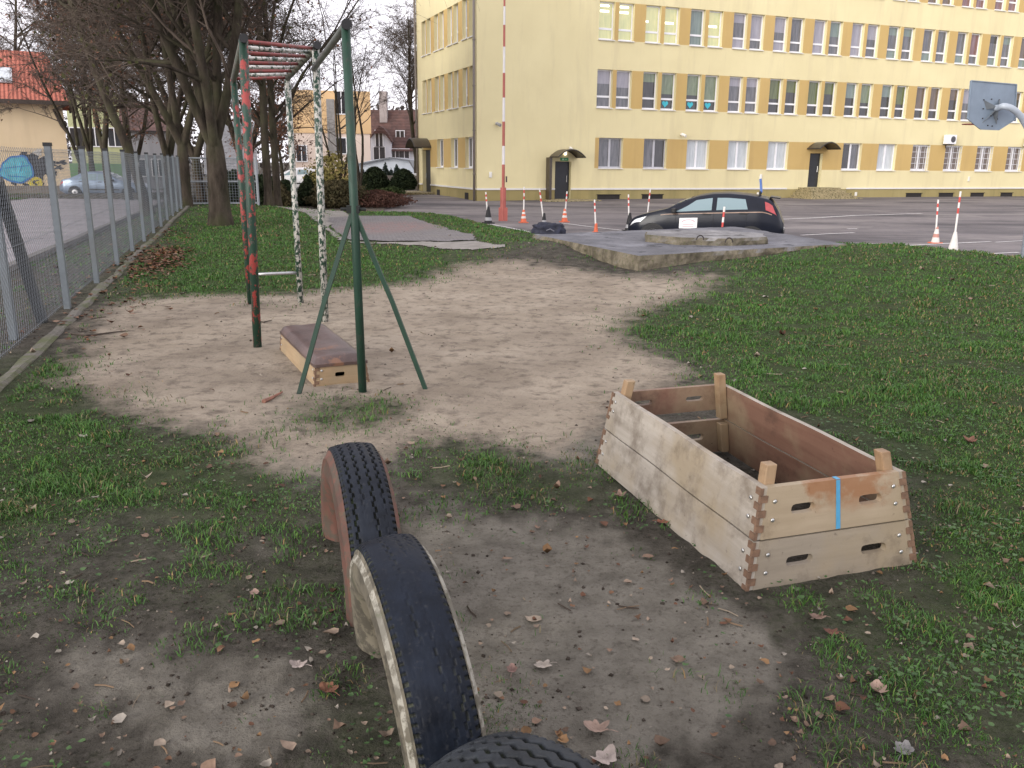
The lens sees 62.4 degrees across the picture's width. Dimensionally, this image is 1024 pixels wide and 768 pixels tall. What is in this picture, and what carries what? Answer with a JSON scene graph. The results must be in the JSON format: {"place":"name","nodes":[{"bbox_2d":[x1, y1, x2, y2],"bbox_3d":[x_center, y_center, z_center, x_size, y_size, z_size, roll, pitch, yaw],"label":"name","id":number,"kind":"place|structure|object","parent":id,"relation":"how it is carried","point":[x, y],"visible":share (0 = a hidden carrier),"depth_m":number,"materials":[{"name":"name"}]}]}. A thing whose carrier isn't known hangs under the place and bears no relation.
{"place":"outdoors","nodes":[
{"label":"outdoors","id":0,"kind":"place"},
{"bbox_2d":[2,190,177,261],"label":"street","id":1,"kind":"structure","parent":0,"point":[66,215],"depth_m":26.49,"materials":[{"name":"asphalt"}]},
{"bbox_2d":[9,201,162,271],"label":"kerb","id":2,"kind":"structure","parent":1,"relation":"on","point":[67,242],"depth_m":16.67,"materials":[{"name":"concrete"}]},
{"bbox_2d":[60,171,151,193],"bbox_3d":[-22.482,-11.066,46.776,4.530,1.428,2.008,0,15,-4],"label":"saloon car","id":3,"kind":"object","parent":1,"relation":"on","point":[76,185],"visible":0.37,"depth_m":45.97,"materials":[{"name":"silver metal"}]},
{"bbox_2d":[0,0,417,162],"label":"sky","id":4,"kind":"structure","parent":0,"point":[384,18],"materials":[{"name":"white"}]},
{"bbox_2d":[277,206,348,239],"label":"path","id":5,"kind":"structure","parent":0,"point":[330,212],"depth_m":25.95,"materials":[{"name":"concrete"}]},
{"bbox_2d":[350,241,504,249],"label":"path","id":6,"kind":"structure","parent":0,"point":[472,245],"depth_m":15.79,"materials":[{"name":"concrete"}]},
{"bbox_2d":[0,161,1023,767],"bbox_3d":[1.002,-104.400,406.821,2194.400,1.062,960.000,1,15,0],"label":"ground","id":7,"kind":"structure","parent":0,"point":[554,375],"depth_m":3.79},
{"bbox_2d":[0,0,72,115],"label":"bare tree","id":8,"kind":"object","parent":7,"relation":"on","point":[15,31],"visible":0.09,"depth_m":78.04,"materials":[{"name":"brown plant"}]},
{"bbox_2d":[0,50,76,193],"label":"graffiti house","id":9,"kind":"structure","parent":7,"relation":"on","point":[21,128],"depth_m":51.15,"materials":[{"name":"paint"}]},
{"bbox_2d":[0,0,135,170],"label":"bare tree","id":10,"kind":"object","parent":7,"relation":"on","point":[87,135],"visible":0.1,"depth_m":45.10,"materials":[{"name":"brown plant"}]},
{"bbox_2d":[0,0,138,173],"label":"bare tree","id":11,"kind":"object","parent":7,"relation":"on","point":[62,122],"visible":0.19,"depth_m":46.18,"materials":[{"name":"brown plant"}]},
{"bbox_2d":[13,0,138,192],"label":"bare tree","id":12,"kind":"object","parent":7,"relation":"on","point":[102,137],"visible":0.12,"depth_m":43.81,"materials":[{"name":"brown plant"}]},
{"bbox_2d":[19,0,154,216],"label":"bare tree","id":13,"kind":"object","parent":7,"relation":"on","point":[118,128],"visible":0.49,"depth_m":25.60,"materials":[{"name":"brown plant"}]},
{"bbox_2d":[0,142,182,357],"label":"chain link fence","id":14,"kind":"object","parent":7,"relation":"on","point":[13,233],"visible":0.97,"depth_m":10.02,"materials":[{"name":"metal"}]},
{"bbox_2d":[1,0,183,199],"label":"bare tree","id":15,"kind":"object","parent":7,"relation":"on","point":[125,123],"visible":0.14,"depth_m":41.49,"materials":[{"name":"brown plant"}]},
{"bbox_2d":[0,206,188,391],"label":"kerb","id":16,"kind":"structure","parent":7,"relation":"on","point":[41,346],"depth_m":8.44,"materials":[{"name":"concrete"}]},
{"bbox_2d":[0,1,194,158],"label":"bare tree","id":17,"kind":"object","parent":7,"relation":"on","point":[140,145],"depth_m":59.38,"materials":[{"name":"brown plant"}]},
{"bbox_2d":[66,90,136,175],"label":"tenement","id":18,"kind":"structure","parent":7,"relation":"on","point":[114,145],"depth_m":75.70,"materials":[{"name":"paint"}]},
{"bbox_2d":[20,227,217,340],"bbox_3d":[-6.103,-2.129,14.020,2.317,0.126,13.994,-4,15,-18],"label":"leaf drift","id":19,"kind":"object","parent":7,"relation":"on","point":[163,260],"visible":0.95,"depth_m":12.98,"materials":[{"name":"plant"}]},
{"bbox_2d":[119,103,181,188],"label":"tenement","id":20,"kind":"structure","parent":7,"relation":"on","point":[150,147],"depth_m":70.71,"materials":[{"name":"tile"}]},
{"bbox_2d":[25,0,278,205],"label":"bare tree","id":21,"kind":"object","parent":7,"relation":"on","point":[180,135],"visible":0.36,"depth_m":29.28,"materials":[{"name":"brown plant"}]},
{"bbox_2d":[0,0,312,226],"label":"bare tree","id":22,"kind":"object","parent":7,"relation":"on","point":[209,111],"visible":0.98,"depth_m":20.27,"materials":[{"name":"brown plant"}]},
{"bbox_2d":[48,0,272,204],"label":"bare tree","id":23,"kind":"object","parent":7,"relation":"on","point":[167,145],"visible":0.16,"depth_m":31.26,"materials":[{"name":"brown plant"}]},
{"bbox_2d":[189,157,259,204],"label":"fence gate","id":24,"kind":"structure","parent":7,"relation":"on","point":[256,181],"depth_m":31.30,"materials":[{"name":"metal"}]},
{"bbox_2d":[204,122,257,173],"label":"cottage","id":25,"kind":"structure","parent":7,"relation":"on","point":[227,136],"depth_m":58.85,"materials":[{"name":"stone"}]},
{"bbox_2d":[95,0,368,205],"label":"bare tree","id":26,"kind":"object","parent":7,"relation":"on","point":[266,166],"visible":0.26,"depth_m":31.78,"materials":[{"name":"brown plant"}]},
{"bbox_2d":[63,96,417,175],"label":"distant wood","id":27,"kind":"object","parent":7,"relation":"on","point":[285,156],"visible":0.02,"depth_m":128.81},
{"bbox_2d":[108,0,479,205],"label":"bare tree","id":28,"kind":"object","parent":7,"relation":"on","point":[272,134],"visible":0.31,"depth_m":31.67,"materials":[{"name":"brown plant"}]},
{"bbox_2d":[206,197,385,211],"bbox_3d":[-12.879,-10.051,45.726,12.736,0.216,23.886,-1,15,-6],"label":"planting bed","id":29,"kind":"object","parent":7,"relation":"on","point":[376,209],"visible":0.02,"depth_m":37.55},
{"bbox_2d":[0,0,336,202],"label":"bare tree","id":30,"kind":"object","parent":29,"relation":"on","point":[195,150],"visible":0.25,"depth_m":35.14,"materials":[{"name":"brown plant"}]},
{"bbox_2d":[126,0,377,176],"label":"bare tree","id":31,"kind":"object","parent":29,"relation":"on","point":[228,123],"visible":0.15,"depth_m":45.95,"materials":[{"name":"brown plant"}]},
{"bbox_2d":[224,61,314,180],"bbox_3d":[-12.702,-13.026,43.681,4.501,7.253,4.886,4,15,11],"label":"bare tree","id":32,"kind":"object","parent":29,"relation":"on","point":[280,135],"visible":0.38,"depth_m":43.71,"materials":[{"name":"brown plant"}]},
{"bbox_2d":[297,174,315,206],"bbox_3d":[-9.432,-8.907,38.983,1.449,1.551,1.380,-9,18,-33],"label":"shrub","id":33,"kind":"object","parent":29,"relation":"on","point":[306,186],"visible":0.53,"depth_m":38.76,"materials":[{"name":"green plant"}]},
{"bbox_2d":[299,150,358,199],"bbox_3d":[-8.551,-9.664,39.800,2.515,2.587,2.637,13,19,39],"label":"shrub","id":34,"kind":"object","parent":29,"relation":"on","point":[327,169],"visible":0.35,"depth_m":39.42,"materials":[{"name":"yellow plant"}]},
{"bbox_2d":[302,179,369,207],"bbox_3d":[-7.811,-8.596,38.249,3.010,1.384,3.305,1,15,0],"label":"shrub","id":35,"kind":"object","parent":29,"relation":"on","point":[335,190],"visible":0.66,"depth_m":37.40,"materials":[{"name":"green plant"}]},
{"bbox_2d":[270,3,408,196],"bbox_3d":[-8.562,-12.958,38.979,7.725,9.549,6.119,1,15,0],"label":"bare tree","id":36,"kind":"object","parent":29,"relation":"on","point":[340,175],"visible":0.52,"depth_m":38.88,"materials":[{"name":"brown plant"}]},
{"bbox_2d":[312,2,414,190],"bbox_3d":[-7.635,-14.076,42.610,4.732,9.815,5.446,10,18,33],"label":"bare tree","id":37,"kind":"object","parent":29,"relation":"on","point":[359,174],"visible":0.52,"depth_m":42.57,"materials":[{"name":"brown plant"}]},
{"bbox_2d":[362,166,389,189],"bbox_3d":[-8.231,-12.167,50.573,1.810,1.732,1.837,1,15,0],"label":"clipped conifer","id":38,"kind":"object","parent":29,"relation":"on","point":[374,177],"visible":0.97,"depth_m":50.07,"materials":[{"name":"green plant"}]},
{"bbox_2d":[341,189,417,207],"bbox_3d":[-6.200,-8.576,39.130,3.397,0.897,3.577,-9,18,-33],"label":"shrub","id":39,"kind":"object","parent":29,"relation":"on","point":[377,198],"visible":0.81,"depth_m":38.40,"materials":[{"name":"brown plant"}]},
{"bbox_2d":[280,323,369,386],"bbox_3d":[-1.548,-0.265,6.831,0.419,0.234,1.404,-6,16,-24],"label":"vaulting box","id":40,"kind":"object","parent":7,"relation":"on","point":[333,353],"visible":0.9,"depth_m":6.38,"materials":[{"name":"beige wood"}]},
{"bbox_2d":[230,18,427,393],"bbox_3d":[-1.950,-1.657,7.560,0.962,2.858,4.373,-6,16,-25],"label":"climbing frame","id":41,"kind":"object","parent":7,"relation":"on","point":[244,70],"visible":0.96,"depth_m":7.25,"materials":[{"name":"green paint"}]},
{"bbox_2d":[292,90,370,180],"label":"apartment building","id":42,"kind":"structure","parent":7,"relation":"on","point":[328,99],"depth_m":81.75,"materials":[{"name":"paint"}]},
{"bbox_2d":[321,442,401,626],"bbox_3d":[-0.613,0.594,3.398,0.234,0.708,0.962,-4,15,-18],"label":"tyre","id":43,"kind":"object","parent":7,"relation":"on","point":[358,504],"visible":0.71,"depth_m":3.10,"materials":[{"name":"black rubber"}]},
{"bbox_2d":[357,0,418,176],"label":"bare tree","id":44,"kind":"object","parent":7,"relation":"on","point":[409,60],"visible":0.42,"depth_m":59.27,"materials":[{"name":"brown plant"}]},
{"bbox_2d":[370,91,417,159],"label":"white house","id":45,"kind":"structure","parent":7,"relation":"on","point":[389,137],"depth_m":101.66,"materials":[{"name":"paint"}]},
{"bbox_2d":[328,216,475,240],"bbox_3d":[-3.013,-3.800,21.034,4.750,0.496,10.000,1,15,0],"label":"paved area","id":46,"kind":"object","parent":7,"relation":"on","point":[389,228],"visible":0.83,"depth_m":19.91,"materials":[{"name":"concrete"}]},
{"bbox_2d":[389,168,417,193],"bbox_3d":[-6.490,-12.107,50.611,1.724,1.631,1.736,1,15,0],"label":"clipped conifer","id":47,"kind":"object","parent":7,"relation":"on","point":[403,178],"visible":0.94,"depth_m":50.12,"materials":[{"name":"green plant"}]},
{"bbox_2d":[350,534,485,767],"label":"tyre","id":48,"kind":"object","parent":7,"relation":"on","point":[407,627],"visible":0.97,"depth_m":2.21,"materials":[{"name":"rubber"}]},
{"bbox_2d":[0,203,1023,767],"bbox_3d":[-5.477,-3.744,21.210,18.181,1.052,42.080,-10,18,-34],"label":"grass","id":49,"kind":"structure","parent":7,"relation":"on","point":[48,481],"depth_m":5.46,"materials":[{"name":"plant"}]},
{"bbox_2d":[0,285,1023,767],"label":"soil crumbs","id":50,"kind":"object","parent":7,"relation":"on","point":[178,753],"visible":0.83,"depth_m":3.14,"materials":[{"name":"soil"}]},
{"bbox_2d":[0,252,1023,767],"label":"twig litter","id":51,"kind":"object","parent":7,"relation":"on","point":[450,552],"visible":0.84,"depth_m":3.14,"materials":[{"name":"wood"}]},
{"bbox_2d":[0,214,1023,767],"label":"leaf litter","id":52,"kind":"object","parent":7,"relation":"on","point":[560,734],"visible":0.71,"depth_m":2.90,"materials":[{"name":"plant"}]},
{"bbox_2d":[429,731,599,767],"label":"tyre","id":53,"kind":"object","parent":7,"relation":"on","point":[511,749],"visible":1,"depth_m":1.79,"materials":[{"name":"grey rubber"}]},
{"bbox_2d":[589,744,616,765],"bbox_3d":[0.250,1.032,2.328,0.078,0.023,0.094,1,15,0],"label":"fallen leaf","id":54,"kind":"object","parent":7,"relation":"on","point":[603,757],"visible":0.98,"depth_m":2.35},
{"bbox_2d":[254,174,1023,255],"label":"asphalt yard","id":55,"kind":"structure","parent":7,"relation":"on","point":[996,221],"depth_m":36.29,"materials":[{"name":"asphalt"}]},
{"bbox_2d":[359,157,413,172],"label":"workshop","id":56,"kind":"structure","parent":55,"relation":"on","point":[401,163],"depth_m":63.90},
{"bbox_2d":[499,0,507,220],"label":"flagpole","id":57,"kind":"object","parent":55,"relation":"on","point":[503,211],"visible":0.98,"depth_m":31.89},
{"bbox_2d":[532,227,846,270],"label":"concrete slab","id":58,"kind":"structure","parent":55,"relation":"on","point":[632,250],"depth_m":14.16,"materials":[{"name":"concrete"}]},
{"bbox_2d":[531,222,565,233],"bbox_3d":[0.718,-3.069,16.564,0.687,0.225,0.511,1,15,0],"label":"bag","id":59,"kind":"object","parent":58,"relation":"on","point":[547,228],"visible":1,"depth_m":16.41,"materials":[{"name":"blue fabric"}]},
{"bbox_2d":[645,230,767,245],"bbox_3d":[3.530,-2.632,15.111,2.081,0.236,2.298,-12,19,-39],"label":"concrete cover","id":60,"kind":"object","parent":58,"relation":"on","point":[705,237],"visible":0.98,"depth_m":14.66,"materials":[{"name":"concrete"}]},
{"bbox_2d":[628,179,784,233],"bbox_3d":[5.522,-4.863,23.930,4.272,1.897,2.054,5,15,17],"label":"parked car","id":61,"kind":"object","parent":55,"relation":"on","point":[759,211],"visible":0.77,"depth_m":23.10,"materials":[{"name":"black paint"}]},
{"bbox_2d":[962,80,1023,257],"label":"basketball hoop","id":62,"kind":"object","parent":55,"relation":"on","point":[991,105],"visible":0.99,"depth_m":20.49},
{"bbox_2d":[399,0,1023,201],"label":"school building","id":63,"kind":"structure","parent":7,"relation":"on","point":[826,99],"depth_m":49.03,"materials":[{"name":"yellow paint"}]},
{"bbox_2d":[554,161,568,198],"bbox_3d":[2.707,-11.181,46.355,0.880,2.000,0.120,-5,16,-21],"label":"door","id":64,"kind":"structure","parent":63,"relation":"in","point":[561,167],"depth_m":46.37,"materials":[{"name":"metal"}]},
{"bbox_2d":[596,69,612,108],"bbox_3d":[4.990,-16.007,45.874,0.980,2.014,0.355,-5,16,-21],"label":"window","id":65,"kind":"structure","parent":63,"relation":"in","point":[603,76],"depth_m":46.02,"materials":[{"name":"glass"}]},
{"bbox_2d":[598,1,614,40],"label":"window","id":66,"kind":"structure","parent":63,"relation":"in","point":[606,11],"depth_m":45.14,"materials":[{"name":"glass"}]},
{"bbox_2d":[598,138,622,168],"bbox_3d":[5.443,-12.796,46.909,1.540,1.665,0.356,-5,16,-21],"label":"window","id":67,"kind":"structure","parent":63,"relation":"in","point":[609,148],"depth_m":47.04,"materials":[{"name":"grey glass"}]},
{"bbox_2d":[615,70,631,109],"bbox_3d":[6.089,-16.106,46.292,0.980,2.014,0.355,-5,16,-21],"label":"window","id":68,"kind":"structure","parent":63,"relation":"in","point":[623,77],"depth_m":46.44,"materials":[{"name":"glass"}]},
{"bbox_2d":[618,3,634,41],"bbox_3d":[6.121,-19.420,45.426,0.980,1.944,0.355,-5,16,-21],"label":"window","id":69,"kind":"structure","parent":63,"relation":"in","point":[625,10],"depth_m":45.56,"materials":[{"name":"glass"}]},
{"bbox_2d":[642,72,656,109],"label":"window","id":70,"kind":"structure","parent":63,"relation":"in","point":[649,78],"depth_m":47.02,"materials":[{"name":"glass"}]},
{"bbox_2d":[645,6,660,43],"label":"window","id":71,"kind":"structure","parent":63,"relation":"in","point":[652,12],"depth_m":46.14,"materials":[{"name":"glass"}]},
{"bbox_2d":[643,139,665,168],"bbox_3d":[8.072,-13.032,47.910,1.540,1.665,0.356,-5,16,-21],"label":"window","id":72,"kind":"structure","parent":63,"relation":"in","point":[654,149],"depth_m":48.05,"materials":[{"name":"grey glass"}]},
{"bbox_2d":[660,73,675,110],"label":"window","id":73,"kind":"structure","parent":63,"relation":"in","point":[668,79],"depth_m":47.43,"materials":[{"name":"glass"}]},
{"bbox_2d":[663,7,679,45],"bbox_3d":[8.750,-19.656,46.427,0.980,1.944,0.355,-5,16,-21],"label":"window","id":74,"kind":"structure","parent":63,"relation":"in","point":[671,14],"depth_m":46.56,"materials":[{"name":"glass"}]},
{"bbox_2d":[685,74,700,111],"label":"window","id":75,"kind":"structure","parent":63,"relation":"in","point":[693,81],"depth_m":48.02,"materials":[{"name":"glass"}]},
{"bbox_2d":[689,9,704,46],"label":"window","id":76,"kind":"structure","parent":63,"relation":"in","point":[696,28],"depth_m":47.15,"materials":[{"name":"glass"}]},
{"bbox_2d":[685,140,708,169],"bbox_3d":[10.701,-13.268,48.911,1.540,1.665,0.356,-5,16,-21],"label":"window","id":77,"kind":"structure","parent":63,"relation":"in","point":[696,157],"depth_m":49.06,"materials":[{"name":"glass"}]},
{"bbox_2d":[703,75,717,112],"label":"window","id":78,"kind":"structure","parent":63,"relation":"in","point":[710,81],"depth_m":48.44,"materials":[{"name":"glass"}]},
{"bbox_2d":[707,11,722,47],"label":"window","id":79,"kind":"structure","parent":63,"relation":"in","point":[714,30],"depth_m":47.57,"materials":[{"name":"glass"}]},
{"bbox_2d":[727,77,741,112],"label":"window","id":80,"kind":"structure","parent":63,"relation":"in","point":[735,82],"depth_m":49.02,"materials":[{"name":"glass"}]},
{"bbox_2d":[727,141,748,169],"bbox_3d":[13.330,-13.505,49.912,1.540,1.665,0.356,-5,16,-21],"label":"window","id":81,"kind":"structure","parent":63,"relation":"in","point":[737,150],"depth_m":50.06,"materials":[{"name":"glass"}]},
{"bbox_2d":[732,13,746,49],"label":"window","id":82,"kind":"structure","parent":63,"relation":"in","point":[739,19],"depth_m":48.16,"materials":[{"name":"glass"}]},
{"bbox_2d":[744,77,758,113],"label":"window","id":83,"kind":"structure","parent":63,"relation":"in","point":[752,83],"depth_m":49.44,"materials":[{"name":"glass"}]},
{"bbox_2d":[749,15,763,50],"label":"window","id":84,"kind":"structure","parent":63,"relation":"in","point":[757,20],"depth_m":48.57,"materials":[{"name":"glass"}]},
{"bbox_2d":[768,79,781,114],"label":"window","id":85,"kind":"structure","parent":63,"relation":"in","point":[775,84],"depth_m":50.03,"materials":[{"name":"glass"}]},
{"bbox_2d":[766,142,786,169],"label":"window","id":86,"kind":"structure","parent":63,"relation":"in","point":[776,157],"depth_m":51.06,"materials":[{"name":"glass"}]},
{"bbox_2d":[772,17,786,52],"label":"window","id":87,"kind":"structure","parent":63,"relation":"in","point":[780,22],"depth_m":49.16,"materials":[{"name":"glass"}]},
{"bbox_2d":[784,80,797,114],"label":"window","id":88,"kind":"structure","parent":63,"relation":"in","point":[791,87],"depth_m":50.44,"materials":[{"name":"glass"}]},
{"bbox_2d":[789,18,803,53],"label":"window","id":89,"kind":"structure","parent":63,"relation":"in","point":[797,24],"depth_m":49.59,"materials":[{"name":"glass"}]},
{"bbox_2d":[806,81,819,115],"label":"window","id":90,"kind":"structure","parent":63,"relation":"in","point":[813,92],"depth_m":51.03,"materials":[{"name":"glass"}]},
{"bbox_2d":[807,153,819,186],"bbox_3d":[18.604,-13.220,52.249,0.890,2.020,0.115,-5,16,-21],"label":"door","id":91,"kind":"structure","parent":63,"relation":"in","point":[814,157],"depth_m":52.27,"materials":[{"name":"metal"}]},
{"bbox_2d":[812,20,825,54],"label":"window","id":92,"kind":"structure","parent":63,"relation":"in","point":[819,29],"depth_m":50.16,"materials":[{"name":"glass"}]},
{"bbox_2d":[822,82,835,116],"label":"window","id":93,"kind":"structure","parent":63,"relation":"in","point":[829,90],"depth_m":51.45,"materials":[{"name":"glass"}]},
{"bbox_2d":[828,21,840,56],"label":"window","id":94,"kind":"structure","parent":63,"relation":"in","point":[835,29],"depth_m":50.58,"materials":[{"name":"glass"}]},
{"bbox_2d":[843,83,856,117],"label":"window","id":95,"kind":"structure","parent":63,"relation":"in","point":[851,87],"depth_m":52.03,"materials":[{"name":"glass"}]},
{"bbox_2d":[841,143,860,170],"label":"window","id":96,"kind":"structure","parent":63,"relation":"in","point":[850,157],"depth_m":53.07,"materials":[{"name":"glass"}]},
{"bbox_2d":[849,23,862,57],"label":"window","id":97,"kind":"structure","parent":63,"relation":"in","point":[857,28],"depth_m":51.16,"materials":[{"name":"glass"}]},
{"bbox_2d":[858,84,871,117],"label":"window","id":98,"kind":"structure","parent":63,"relation":"in","point":[866,88],"depth_m":52.45,"materials":[{"name":"glass"}]},
{"bbox_2d":[865,25,877,58],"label":"window","id":99,"kind":"structure","parent":63,"relation":"in","point":[872,29],"depth_m":51.59,"materials":[{"name":"glass"}]},
{"bbox_2d":[879,85,891,118],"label":"window","id":100,"kind":"structure","parent":63,"relation":"in","point":[886,90],"depth_m":53.05,"materials":[{"name":"glass"}]},
{"bbox_2d":[876,144,895,170],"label":"window","id":101,"kind":"structure","parent":63,"relation":"in","point":[885,152],"depth_m":54.07,"materials":[{"name":"glass"}]},
{"bbox_2d":[886,26,898,59],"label":"window","id":102,"kind":"structure","parent":63,"relation":"in","point":[893,31],"depth_m":52.17,"materials":[{"name":"glass"}]},
{"bbox_2d":[893,86,906,118],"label":"window","id":103,"kind":"structure","parent":63,"relation":"in","point":[901,90],"depth_m":53.45,"materials":[{"name":"plastic"}]},
{"bbox_2d":[900,28,913,60],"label":"window","id":104,"kind":"structure","parent":63,"relation":"in","point":[908,32],"depth_m":52.59,"materials":[{"name":"glass"}]},
{"bbox_2d":[910,145,929,170],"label":"window","id":105,"kind":"structure","parent":63,"relation":"in","point":[919,153],"depth_m":55.06,"materials":[{"name":"plastic"}]},
{"bbox_2d":[943,145,961,171],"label":"window","id":106,"kind":"structure","parent":63,"relation":"in","point":[951,158],"depth_m":56.07,"materials":[{"name":"plastic"}]},
{"bbox_2d":[974,146,992,171],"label":"window","id":107,"kind":"structure","parent":63,"relation":"in","point":[983,152],"depth_m":57.05,"materials":[{"name":"plastic"}]},
{"bbox_2d":[1004,147,1023,171],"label":"window","id":108,"kind":"structure","parent":63,"relation":"in","point":[1013,155],"depth_m":58.05,"materials":[{"name":"plastic"}]},
{"bbox_2d":[595,418,917,590],"bbox_3d":[1.078,0.500,4.060,0.831,0.200,1.479,-4,16,-17],"label":"vaulting box","id":109,"kind":"object","parent":7,"relation":"on","point":[744,561],"visible":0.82,"depth_m":3.52,"materials":[{"name":"brown wood"}]},
{"bbox_2d":[605,372,911,540],"bbox_3d":[1.079,0.264,4.004,0.757,0.277,1.432,-4,16,-17],"label":"vaulting box","id":110,"kind":"object","parent":109,"relation":"on","point":[752,508],"visible":1,"depth_m":3.68,"materials":[{"name":"brown wood"}]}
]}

